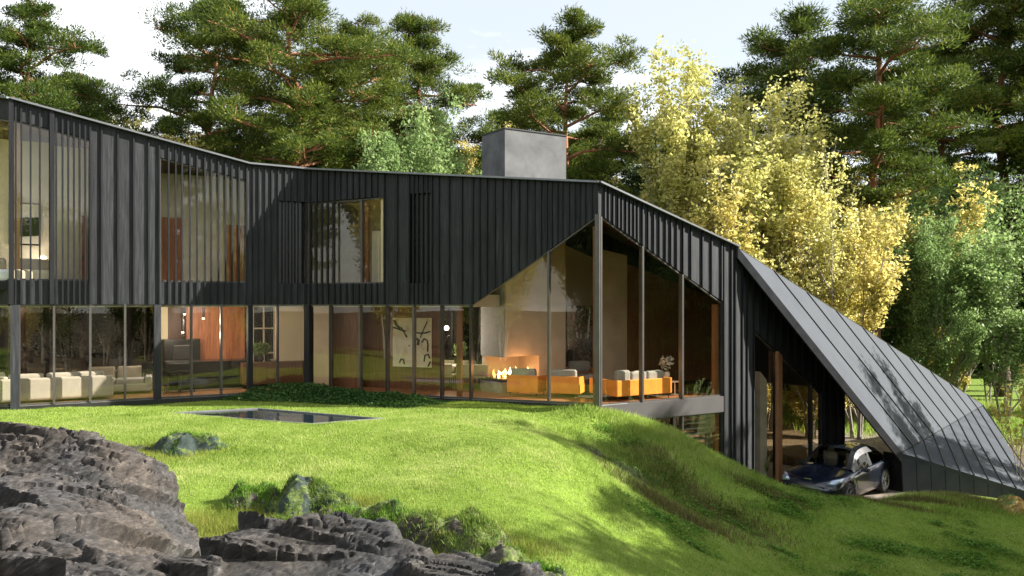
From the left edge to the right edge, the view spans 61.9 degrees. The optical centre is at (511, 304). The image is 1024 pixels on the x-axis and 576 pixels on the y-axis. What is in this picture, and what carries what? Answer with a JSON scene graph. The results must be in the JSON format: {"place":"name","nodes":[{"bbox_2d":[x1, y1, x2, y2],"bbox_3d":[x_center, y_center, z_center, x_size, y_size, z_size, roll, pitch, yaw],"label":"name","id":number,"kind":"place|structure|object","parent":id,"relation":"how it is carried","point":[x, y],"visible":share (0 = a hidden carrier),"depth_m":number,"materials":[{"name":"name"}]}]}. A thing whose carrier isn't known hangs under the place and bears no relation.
{"place":"outdoors","nodes":[
{"label":"outdoors","id":0,"kind":"place"},
{"bbox_2d":[120,432,610,574],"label":"ragged grass","id":1,"kind":"structure","parent":0,"point":[227,521],"depth_m":14.05,"materials":[{"name":"green plant"}]},
{"bbox_2d":[178,476,719,575],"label":"lawn grass","id":2,"kind":"structure","parent":0,"point":[646,558],"depth_m":14.42,"materials":[{"name":"green plant"}]},
{"bbox_2d":[0,0,1022,193],"label":"sky","id":3,"kind":"structure","parent":0,"point":[477,26],"materials":[{"name":"white"}]},
{"bbox_2d":[0,337,1023,575],"bbox_3d":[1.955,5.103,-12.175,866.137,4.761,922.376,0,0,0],"label":"ground","id":4,"kind":"structure","parent":0,"point":[794,446],"depth_m":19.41,"materials":[{"name":"green plant"}]},
{"bbox_2d":[8,307,41,354],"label":"golden tree","id":5,"kind":"object","parent":4,"relation":"on","point":[32,314],"visible":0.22,"depth_m":46.05,"materials":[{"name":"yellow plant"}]},
{"bbox_2d":[28,309,52,362],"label":"dark tree","id":6,"kind":"object","parent":4,"relation":"on","point":[42,329],"depth_m":56.60,"materials":[{"name":"green plant"}]},
{"bbox_2d":[29,307,94,371],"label":"dark tree","id":7,"kind":"object","parent":4,"relation":"on","point":[68,323],"visible":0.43,"depth_m":45.10,"materials":[{"name":"green plant"}]},
{"bbox_2d":[0,0,129,373],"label":"pine tree","id":8,"kind":"object","parent":4,"relation":"on","point":[55,91],"visible":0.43,"depth_m":36.57,"materials":[{"name":"green plant"}]},
{"bbox_2d":[46,67,135,370],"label":"pine tree","id":9,"kind":"object","parent":4,"relation":"on","point":[88,112],"visible":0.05,"depth_m":46.51,"materials":[{"name":"green plant"}]},
{"bbox_2d":[0,422,200,575],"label":"rock outcrop","id":10,"kind":"object","parent":4,"relation":"on","point":[81,503],"visible":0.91,"depth_m":10.48,"materials":[{"name":"grey stone"}]},
{"bbox_2d":[92,307,111,365],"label":"dark tree","id":11,"kind":"object","parent":4,"relation":"on","point":[98,315],"visible":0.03,"depth_m":55.00,"materials":[{"name":"green plant"}]},
{"bbox_2d":[102,307,151,365],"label":"dark tree","id":12,"kind":"object","parent":4,"relation":"on","point":[115,333],"visible":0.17,"depth_m":46.81,"materials":[{"name":"green plant"}]},
{"bbox_2d":[139,308,152,360],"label":"dark tree","id":13,"kind":"object","parent":4,"relation":"on","point":[144,337],"depth_m":65.35,"materials":[{"name":"green plant"}]},
{"bbox_2d":[123,118,214,317],"bbox_3d":[-15.632,-2.233,40.846,5.771,13.511,5.208,0,0,36],"label":"golden tree","id":14,"kind":"object","parent":4,"relation":"on","point":[178,139],"visible":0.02,"depth_m":39.00,"materials":[{"name":"plant"}]},
{"bbox_2d":[90,0,287,163],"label":"pine tree","id":15,"kind":"object","parent":4,"relation":"on","point":[179,100],"visible":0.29,"depth_m":43.27,"materials":[{"name":"green plant"}]},
{"bbox_2d":[151,429,231,456],"bbox_3d":[-6.871,2.983,18.267,2.037,0.673,1.151,0,0,0],"label":"mossy rock","id":16,"kind":"object","parent":4,"relation":"on","point":[178,442],"visible":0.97,"depth_m":18.13,"materials":[{"name":"grey stone"}]},
{"bbox_2d":[220,477,282,512],"bbox_3d":[-4.434,3.381,14.952,1.678,0.644,0.969,0,0,0],"label":"mossy rock","id":17,"kind":"object","parent":4,"relation":"on","point":[241,494],"visible":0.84,"depth_m":14.87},
{"bbox_2d":[245,307,272,360],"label":"dark tree","id":18,"kind":"object","parent":4,"relation":"on","point":[258,311],"visible":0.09,"depth_m":43.91,"materials":[{"name":"green plant"}]},
{"bbox_2d":[168,408,383,423],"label":"plunge pool","id":19,"kind":"structure","parent":4,"relation":"in","point":[284,416],"depth_m":21.73,"materials":[{"name":"stone"}]},
{"bbox_2d":[162,0,439,169],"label":"pine tree","id":20,"kind":"object","parent":4,"relation":"on","point":[289,17],"visible":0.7,"depth_m":38.33,"materials":[{"name":"green plant"}]},
{"bbox_2d":[260,472,362,517],"bbox_3d":[-3.402,3.337,14.628,2.049,0.916,1.389,0,0,0],"label":"mossy rock","id":21,"kind":"object","parent":4,"relation":"on","point":[299,495],"visible":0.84,"depth_m":14.40,"materials":[{"name":"green stone"}]},
{"bbox_2d":[215,381,452,408],"bbox_3d":[-5.380,2.663,25.616,7.114,0.580,2.366,0,0,23],"label":"ground cover","id":22,"kind":"object","parent":4,"relation":"on","point":[306,392],"visible":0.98,"depth_m":25.21,"materials":[{"name":"green plant"}]},
{"bbox_2d":[154,510,546,575],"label":"rock outcrop","id":23,"kind":"object","parent":4,"relation":"on","point":[335,543],"visible":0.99,"depth_m":8.87,"materials":[{"name":"grey stone"}]},
{"bbox_2d":[278,11,456,171],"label":"pine tree","id":24,"kind":"object","parent":4,"relation":"on","point":[361,66],"visible":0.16,"depth_m":45.25,"materials":[{"name":"green plant"}]},
{"bbox_2d":[325,496,414,524],"bbox_3d":[-2.092,3.417,13.511,2.560,0.908,1.493,0,0,12],"label":"mossy rock","id":25,"kind":"object","parent":4,"relation":"on","point":[392,509],"visible":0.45,"depth_m":13.25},
{"bbox_2d":[351,124,447,172],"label":"green tree","id":26,"kind":"object","parent":4,"relation":"on","point":[388,153],"visible":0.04,"depth_m":36.79,"materials":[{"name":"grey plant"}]},
{"bbox_2d":[362,84,481,343],"bbox_3d":[-3.806,-3.066,39.644,6.443,14.822,6.538,0,0,-14],"label":"green tree","id":27,"kind":"object","parent":4,"relation":"on","point":[435,158],"visible":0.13,"depth_m":38.98,"materials":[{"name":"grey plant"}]},
{"bbox_2d":[351,6,500,174],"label":"pine tree","id":28,"kind":"object","parent":4,"relation":"on","point":[427,69],"visible":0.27,"depth_m":51.33,"materials":[{"name":"green plant"}]},
{"bbox_2d":[391,504,534,558],"bbox_3d":[-0.944,3.442,12.515,2.710,0.951,1.700,0,0,0],"label":"mossy rock","id":29,"kind":"object","parent":4,"relation":"on","point":[468,528],"visible":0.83,"depth_m":12.41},
{"bbox_2d":[450,122,518,363],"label":"golden tree","id":30,"kind":"object","parent":4,"relation":"on","point":[471,149],"visible":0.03,"depth_m":51.43,"materials":[{"name":"yellow plant"}]},
{"bbox_2d":[446,106,533,174],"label":"pine tree","id":31,"kind":"object","parent":4,"relation":"on","point":[498,126],"visible":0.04,"depth_m":55.08,"materials":[{"name":"green plant"}]},
{"bbox_2d":[470,537,533,563],"bbox_3d":[-0.205,3.613,11.775,1.439,0.722,1.234,0,0,0],"label":"mossy rock","id":32,"kind":"object","parent":4,"relation":"on","point":[490,551],"visible":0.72,"depth_m":11.69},
{"bbox_2d":[0,96,1023,500],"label":"modern house","id":33,"kind":"structure","parent":4,"relation":"on","point":[522,242],"depth_m":26.90,"materials":[{"name":"metal"}]},
{"bbox_2d":[0,258,48,289],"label":"bed","id":34,"kind":"object","parent":33,"relation":"on","point":[4,273],"visible":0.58,"depth_m":23.96,"materials":[{"name":"fabric"}]},
{"bbox_2d":[22,202,38,245],"bbox_3d":[-14.588,-2.406,25.543,0.832,1.278,0.075,0,0,-30],"label":"framed picture","id":35,"kind":"object","parent":33,"relation":"attached to","point":[26,224],"visible":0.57,"depth_m":25.59,"materials":[{"name":"multicoloured paint"}]},
{"bbox_2d":[0,372,88,401],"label":"sofa","id":36,"kind":"object","parent":33,"relation":"on","point":[35,386],"visible":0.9,"depth_m":24.35,"materials":[{"name":"fabric"}]},
{"bbox_2d":[53,304,88,403],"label":"window","id":37,"kind":"structure","parent":33,"relation":"in","point":[54,305],"depth_m":23.95,"materials":[{"name":"black metal"}]},
{"bbox_2d":[65,371,112,397],"bbox_3d":[-12.692,2.350,25.302,1.500,0.760,0.965,0,0,-31],"label":"sofa","id":38,"kind":"object","parent":33,"relation":"on","point":[102,384],"visible":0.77,"depth_m":25.12,"materials":[{"name":"fabric"}]},
{"bbox_2d":[89,304,123,401],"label":"window","id":39,"kind":"structure","parent":33,"relation":"in","point":[90,305],"depth_m":24.41,"materials":[{"name":"black metal"}]},
{"bbox_2d":[82,366,151,391],"bbox_3d":[-12.498,2.350,26.927,2.100,0.760,0.965,0,0,-21],"label":"sofa","id":40,"kind":"object","parent":33,"relation":"on","point":[136,380],"visible":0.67,"depth_m":26.85,"materials":[{"name":"fabric"}]},
{"bbox_2d":[124,304,156,400],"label":"window","id":41,"kind":"structure","parent":33,"relation":"in","point":[125,305],"depth_m":24.85,"materials":[{"name":"black metal"}]},
{"bbox_2d":[162,217,180,280],"bbox_3d":[-10.775,-1.525,27.066,0.593,2.450,0.045,0,0,-30],"label":"interior door","id":42,"kind":"structure","parent":33,"relation":"in","point":[164,219],"depth_m":27.03,"materials":[{"name":"red wood"}]},
{"bbox_2d":[161,338,199,385],"bbox_3d":[-11.505,2.000,29.640,1.200,1.600,0.662,0,0,-30],"label":"tall cabinet","id":43,"kind":"object","parent":33,"relation":"on","point":[175,349],"visible":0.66,"depth_m":29.35,"materials":[{"name":"black paint"}]},
{"bbox_2d":[160,157,244,282],"bbox_3d":[-9.435,-2.519,26.032,2.518,3.698,0.160,0,0,-30],"label":"window","id":44,"kind":"structure","parent":33,"relation":"in","point":[160,157],"depth_m":25.63,"materials":[{"name":"black metal"}]},
{"bbox_2d":[163,358,245,391],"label":"kitchen island","id":45,"kind":"structure","parent":33,"relation":"on","point":[206,374],"depth_m":27.96,"materials":[{"name":"black paint"}]},
{"bbox_2d":[190,304,219,396],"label":"window","id":46,"kind":"structure","parent":33,"relation":"in","point":[191,305],"depth_m":25.77,"materials":[{"name":"black metal"}]},
{"bbox_2d":[220,304,247,395],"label":"window","id":47,"kind":"structure","parent":33,"relation":"in","point":[221,305],"depth_m":26.19,"materials":[{"name":"black metal"}]},
{"bbox_2d":[227,225,243,280],"bbox_3d":[-9.079,-1.450,28.009,0.568,2.300,0.090,0,0,-30],"label":"interior door","id":48,"kind":"structure","parent":33,"relation":"in","point":[235,227],"depth_m":28.01,"materials":[{"name":"red wood"}]},
{"bbox_2d":[253,307,274,361],"bbox_3d":[-9.077,1.400,31.201,0.820,2.800,0.060,0,0,-30],"label":"inner window frame","id":49,"kind":"structure","parent":33,"relation":"in","point":[273,327],"depth_m":31.19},
{"bbox_2d":[240,360,303,388],"bbox_3d":[-7.994,2.368,28.905,2.300,0.855,0.522,0,0,-30],"label":"dining table","id":50,"kind":"object","parent":33,"relation":"on","point":[264,373],"visible":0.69,"depth_m":28.60,"materials":[{"name":"brown wood"}]},
{"bbox_2d":[308,199,359,283],"bbox_3d":[-5.631,-1.975,27.194,1.968,2.650,0.160,0,0,23],"label":"window","id":51,"kind":"structure","parent":33,"relation":"in","point":[312,203],"depth_m":27.49,"materials":[{"name":"black metal"}]},
{"bbox_2d":[329,304,357,386],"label":"window","id":52,"kind":"structure","parent":33,"relation":"in","point":[331,305],"depth_m":27.17,"materials":[{"name":"black metal"}]},
{"bbox_2d":[358,304,384,389],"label":"window","id":53,"kind":"structure","parent":33,"relation":"in","point":[360,309],"depth_m":26.72,"materials":[{"name":"black metal"}]},
{"bbox_2d":[360,197,382,283],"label":"window","id":54,"kind":"structure","parent":33,"relation":"in","point":[362,201],"depth_m":26.75,"materials":[{"name":"black metal"}]},
{"bbox_2d":[372,231,380,281],"bbox_3d":[-4.272,-1.325,27.263,0.475,2.050,0.099,0,0,23],"label":"curtain","id":55,"kind":"object","parent":33,"relation":"hanging from","point":[376,256],"visible":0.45,"depth_m":27.27,"materials":[{"name":"beige fabric"}]},
{"bbox_2d":[385,304,411,394],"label":"window","id":56,"kind":"structure","parent":33,"relation":"in","point":[388,305],"depth_m":26.39,"materials":[{"name":"black metal"}]},
{"bbox_2d":[393,318,431,367],"bbox_3d":[-3.308,1.256,28.154,1.447,1.621,0.100,0,0,22],"label":"painting","id":57,"kind":"object","parent":33,"relation":"attached to","point":[402,342],"visible":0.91,"depth_m":28.18,"materials":[{"name":"paper"}]},
{"bbox_2d":[412,304,439,396],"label":"window","id":58,"kind":"structure","parent":33,"relation":"in","point":[413,305],"depth_m":25.97,"materials":[{"name":"black metal"}]},
{"bbox_2d":[440,304,468,398],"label":"window","id":59,"kind":"structure","parent":33,"relation":"in","point":[443,305],"depth_m":25.61,"materials":[{"name":"black metal"}]},
{"bbox_2d":[469,252,546,402],"bbox_3d":[-0.100,0.643,24.829,2.453,4.314,0.160,0,0,23],"label":"window","id":60,"kind":"structure","parent":33,"relation":"in","point":[544,254],"depth_m":25.07,"materials":[{"name":"black metal"}]},
{"bbox_2d":[507,368,546,396],"bbox_3d":[0.458,2.380,26.388,1.010,0.840,0.885,0,0,20],"label":"armchair","id":61,"kind":"object","parent":33,"relation":"on","point":[527,380],"visible":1,"depth_m":26.01,"materials":[{"name":"orange leather"}]},
{"bbox_2d":[551,369,584,397],"bbox_3d":[1.643,2.380,25.988,1.010,0.840,0.885,0,0,17],"label":"armchair","id":62,"kind":"object","parent":33,"relation":"on","point":[566,381],"visible":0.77,"depth_m":25.58,"materials":[{"name":"orange fabric"}]},
{"bbox_2d":[547,218,594,404],"bbox_3d":[1.683,0.186,24.081,1.414,5.228,0.160,0,0,23],"label":"window","id":63,"kind":"structure","parent":33,"relation":"in","point":[548,251],"depth_m":24.27,"materials":[{"name":"black metal"}]},
{"bbox_2d":[566,361,592,380],"bbox_3d":[2.390,2.380,29.312,1.010,0.840,0.885,0,0,-14],"label":"armchair","id":64,"kind":"object","parent":33,"relation":"on","point":[583,368],"visible":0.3,"depth_m":29.47,"materials":[{"name":"grey fabric"}]},
{"bbox_2d":[554,391,687,400],"bbox_3d":[3.422,2.791,26.696,3.500,0.010,2.400,0,0,-32],"label":"rug","id":65,"kind":"object","parent":33,"relation":"on","point":[588,395],"visible":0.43,"depth_m":25.83,"materials":[{"name":"carpet"}]},
{"bbox_2d":[589,370,671,401],"bbox_3d":[3.554,2.355,25.533,2.120,0.890,1.310,0,0,-32],"label":"sofa","id":66,"kind":"object","parent":65,"relation":"on","point":[624,383],"visible":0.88,"depth_m":24.88,"materials":[{"name":"orange fabric"}]},
{"bbox_2d":[600,217,641,405],"bbox_3d":[3.063,0.190,24.181,1.519,5.260,0.160,0,0,-32],"label":"window","id":67,"kind":"structure","parent":33,"relation":"in","point":[601,219],"depth_m":23.72,"materials":[{"name":"black metal"}]},
{"bbox_2d":[639,246,680,402],"bbox_3d":[4.362,0.572,24.995,1.546,4.497,0.160,0,0,-32],"label":"window","id":68,"kind":"structure","parent":33,"relation":"in","point":[641,250],"depth_m":24.59,"materials":[{"name":"black metal"}]},
{"bbox_2d":[679,274,720,398],"bbox_3d":[5.717,0.960,25.845,1.653,3.720,0.160,0,0,-32],"label":"window","id":69,"kind":"structure","parent":33,"relation":"in","point":[681,278],"depth_m":25.41,"materials":[{"name":"black metal"}]},
{"bbox_2d":[773,352,810,479],"bbox_3d":[9.556,3.906,29.034,2.314,4.689,0.160,0,0,-43],"label":"window","id":70,"kind":"structure","parent":33,"relation":"in","point":[783,359],"depth_m":28.29,"materials":[{"name":"black metal"}]},
{"bbox_2d":[808,384,820,455],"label":"window","id":71,"kind":"structure","parent":33,"relation":"in","point":[810,387],"depth_m":29.80,"materials":[{"name":"black metal"}]},
{"bbox_2d":[8,311,1019,375],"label":"wood","id":72,"kind":"object","parent":4,"relation":"on","point":[138,346],"visible":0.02,"depth_m":70.44,"materials":[{"name":"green plant"}]},
{"bbox_2d":[497,559,569,575],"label":"mossy rock","id":73,"kind":"object","parent":4,"relation":"on","point":[552,570],"visible":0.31,"depth_m":11.17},
{"bbox_2d":[471,2,665,366],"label":"pine tree","id":74,"kind":"object","parent":4,"relation":"on","point":[572,53],"visible":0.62,"depth_m":42.48,"materials":[{"name":"green plant"}]},
{"bbox_2d":[574,306,590,365],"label":"dark tree","id":75,"kind":"object","parent":4,"relation":"on","point":[582,348],"visible":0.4,"depth_m":44.29,"materials":[{"name":"green plant"}]},
{"bbox_2d":[568,129,618,184],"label":"pine tree","id":76,"kind":"object","parent":4,"relation":"on","point":[574,148],"visible":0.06,"depth_m":58.94,"materials":[{"name":"green plant"}]},
{"bbox_2d":[568,106,659,184],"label":"pine tree","id":77,"kind":"object","parent":4,"relation":"on","point":[594,120],"visible":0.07,"depth_m":63.71,"materials":[{"name":"green plant"}]},
{"bbox_2d":[576,442,668,490],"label":"grass","id":78,"kind":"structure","parent":4,"relation":"on","point":[638,472],"depth_m":20.00,"materials":[{"name":"green plant"}]},
{"bbox_2d":[611,169,702,207],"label":"dark tree","id":79,"kind":"object","parent":4,"relation":"on","point":[633,174],"visible":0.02,"depth_m":54.31,"materials":[{"name":"green plant"}]},
{"bbox_2d":[613,112,706,187],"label":"pine tree","id":80,"kind":"object","parent":4,"relation":"on","point":[649,119],"visible":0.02,"depth_m":61.81,"materials":[{"name":"green plant"}]},
{"bbox_2d":[614,35,722,421],"bbox_3d":[7.746,-3.296,39.265,4.928,18.570,6.127,0,0,-29],"label":"slim yellow tree","id":81,"kind":"object","parent":4,"relation":"on","point":[676,185],"visible":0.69,"depth_m":38.49,"materials":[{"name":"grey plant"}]},
{"bbox_2d":[639,52,762,424],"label":"slim yellow tree","id":82,"kind":"object","parent":4,"relation":"on","point":[708,116],"visible":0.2,"depth_m":40.25,"materials":[{"name":"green plant"}]},
{"bbox_2d":[671,190,732,424],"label":"golden tree","id":83,"kind":"object","parent":4,"relation":"on","point":[701,203],"visible":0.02,"depth_m":38.13,"materials":[{"name":"yellow plant"}]},
{"bbox_2d":[661,82,840,298],"bbox_3d":[10.557,-1.714,39.319,8.051,16.638,7.848,0,0,33],"label":"yellow tree","id":84,"kind":"object","parent":4,"relation":"on","point":[752,164],"visible":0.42,"depth_m":37.40,"materials":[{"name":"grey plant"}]},
{"bbox_2d":[683,155,836,388],"bbox_3d":[10.126,0.176,37.807,6.683,12.799,6.030,0,0,-27],"label":"golden tree","id":85,"kind":"object","parent":4,"relation":"on","point":[732,205],"visible":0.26,"depth_m":35.92,"materials":[{"name":"yellow plant"}]},
{"bbox_2d":[512,400,1023,528],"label":"rough grass","id":86,"kind":"structure","parent":4,"relation":"on","point":[681,443],"depth_m":23.32,"materials":[{"name":"green plant"}]},
{"bbox_2d":[549,419,1023,575],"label":"weeds","id":87,"kind":"object","parent":4,"relation":"on","point":[855,542],"visible":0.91,"depth_m":20.95,"materials":[{"name":"green plant"}]},
{"bbox_2d":[730,70,842,431],"bbox_3d":[11.971,-2.179,39.589,6.523,17.297,5.246,0,0,35],"label":"slim yellow tree","id":88,"kind":"object","parent":4,"relation":"on","point":[802,163],"visible":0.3,"depth_m":38.52,"materials":[{"name":"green plant"}]},
{"bbox_2d":[571,428,1023,561],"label":"undergrowth","id":89,"kind":"object","parent":4,"relation":"on","point":[674,507],"visible":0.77,"depth_m":20.92,"materials":[{"name":"green plant"}]},
{"bbox_2d":[782,385,817,438],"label":"golden tree","id":90,"kind":"object","parent":4,"relation":"on","point":[799,401],"visible":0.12,"depth_m":38.23,"materials":[{"name":"green plant"}]},
{"bbox_2d":[702,0,899,398],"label":"pine tree","id":91,"kind":"object","parent":4,"relation":"on","point":[801,21],"visible":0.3,"depth_m":46.67,"materials":[{"name":"green plant"}]},
{"bbox_2d":[757,137,877,437],"bbox_3d":[13.287,-0.293,38.301,5.957,13.892,6.111,0,0,14],"label":"yellow tree","id":92,"kind":"object","parent":4,"relation":"on","point":[819,249],"visible":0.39,"depth_m":37.57,"materials":[{"name":"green plant"}]},
{"bbox_2d":[772,201,910,439],"bbox_3d":[15.601,0.797,38.407,5.710,12.121,6.328,0,0,-25],"label":"golden tree","id":93,"kind":"object","parent":4,"relation":"on","point":[874,288],"visible":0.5,"depth_m":36.46,"materials":[{"name":"yellow plant"}]},
{"bbox_2d":[801,153,882,325],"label":"slim yellow tree","id":94,"kind":"object","parent":4,"relation":"on","point":[840,196],"visible":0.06,"depth_m":42.42,"materials":[{"name":"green plant"}]},
{"bbox_2d":[774,0,1005,338],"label":"pine tree","id":95,"kind":"object","parent":4,"relation":"on","point":[877,20],"visible":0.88,"depth_m":40.80,"materials":[{"name":"green plant"}]},
{"bbox_2d":[832,197,953,353],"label":"green tree","id":96,"kind":"object","parent":4,"relation":"on","point":[892,335],"visible":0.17,"depth_m":44.46,"materials":[{"name":"green plant"}]},
{"bbox_2d":[857,161,1000,368],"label":"golden tree","id":97,"kind":"object","parent":4,"relation":"on","point":[977,216],"visible":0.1,"depth_m":44.64,"materials":[{"name":"yellow plant"}]},
{"bbox_2d":[847,0,1023,396],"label":"pine tree","id":98,"kind":"object","parent":4,"relation":"on","point":[1004,9],"visible":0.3,"depth_m":53.54,"materials":[{"name":"green plant"}]},
{"bbox_2d":[850,27,1023,378],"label":"pine tree","id":99,"kind":"object","parent":4,"relation":"on","point":[979,66],"visible":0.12,"depth_m":55.48,"materials":[{"name":"green plant"}]},
{"bbox_2d":[890,203,990,383],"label":"green tree","id":100,"kind":"object","parent":4,"relation":"on","point":[931,289],"visible":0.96,"depth_m":42.06,"materials":[{"name":"green plant"}]},
{"bbox_2d":[879,139,1023,392],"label":"green tree","id":101,"kind":"object","parent":4,"relation":"on","point":[997,214],"visible":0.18,"depth_m":49.41,"materials":[{"name":"green plant"}]},
{"bbox_2d":[943,338,977,390],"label":"golden tree","id":102,"kind":"object","parent":4,"relation":"on","point":[965,381],"visible":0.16,"depth_m":49.84,"materials":[{"name":"green plant"}]},
{"bbox_2d":[931,216,1023,419],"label":"green tree","id":103,"kind":"object","parent":4,"relation":"on","point":[991,282],"visible":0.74,"depth_m":42.30,"materials":[{"name":"green plant"}]},
{"bbox_2d":[952,0,1023,178],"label":"pine tree","id":104,"kind":"object","parent":4,"relation":"on","point":[1013,64],"visible":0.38,"depth_m":52.95,"materials":[{"name":"green plant"}]},
{"bbox_2d":[977,293,1008,403],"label":"dark tree","id":105,"kind":"object","parent":4,"relation":"on","point":[991,365],"visible":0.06,"depth_m":51.47,"materials":[{"name":"green plant"}]},
{"bbox_2d":[988,363,1023,480],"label":"thin sapling","id":106,"kind":"object","parent":4,"relation":"on","point":[1006,407],"visible":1,"depth_m":30.22,"materials":[{"name":"green plant"}]},
{"bbox_2d":[995,493,1023,515],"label":"mossy rock","id":107,"kind":"object","parent":4,"relation":"on","point":[1012,502],"visible":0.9,"depth_m":26.10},
{"bbox_2d":[804,424,921,498],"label":"driveway","id":108,"kind":"structure","parent":0,"point":[880,445],"depth_m":37.27,"materials":[{"name":"grey concrete"}]},
{"bbox_2d":[782,441,889,495],"bbox_3d":[10.615,5.383,27.789,2.320,1.674,4.910,0,0,43],"label":"parked car","id":109,"kind":"object","parent":108,"relation":"on","point":[834,468],"visible":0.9,"depth_m":27.09,"materials":[{"name":"black paint"}]},
{"bbox_2d":[768,394,1023,454],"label":"meadow grass","id":110,"kind":"structure","parent":0,"point":[868,428],"depth_m":42.28,"materials":[{"name":"green plant"}]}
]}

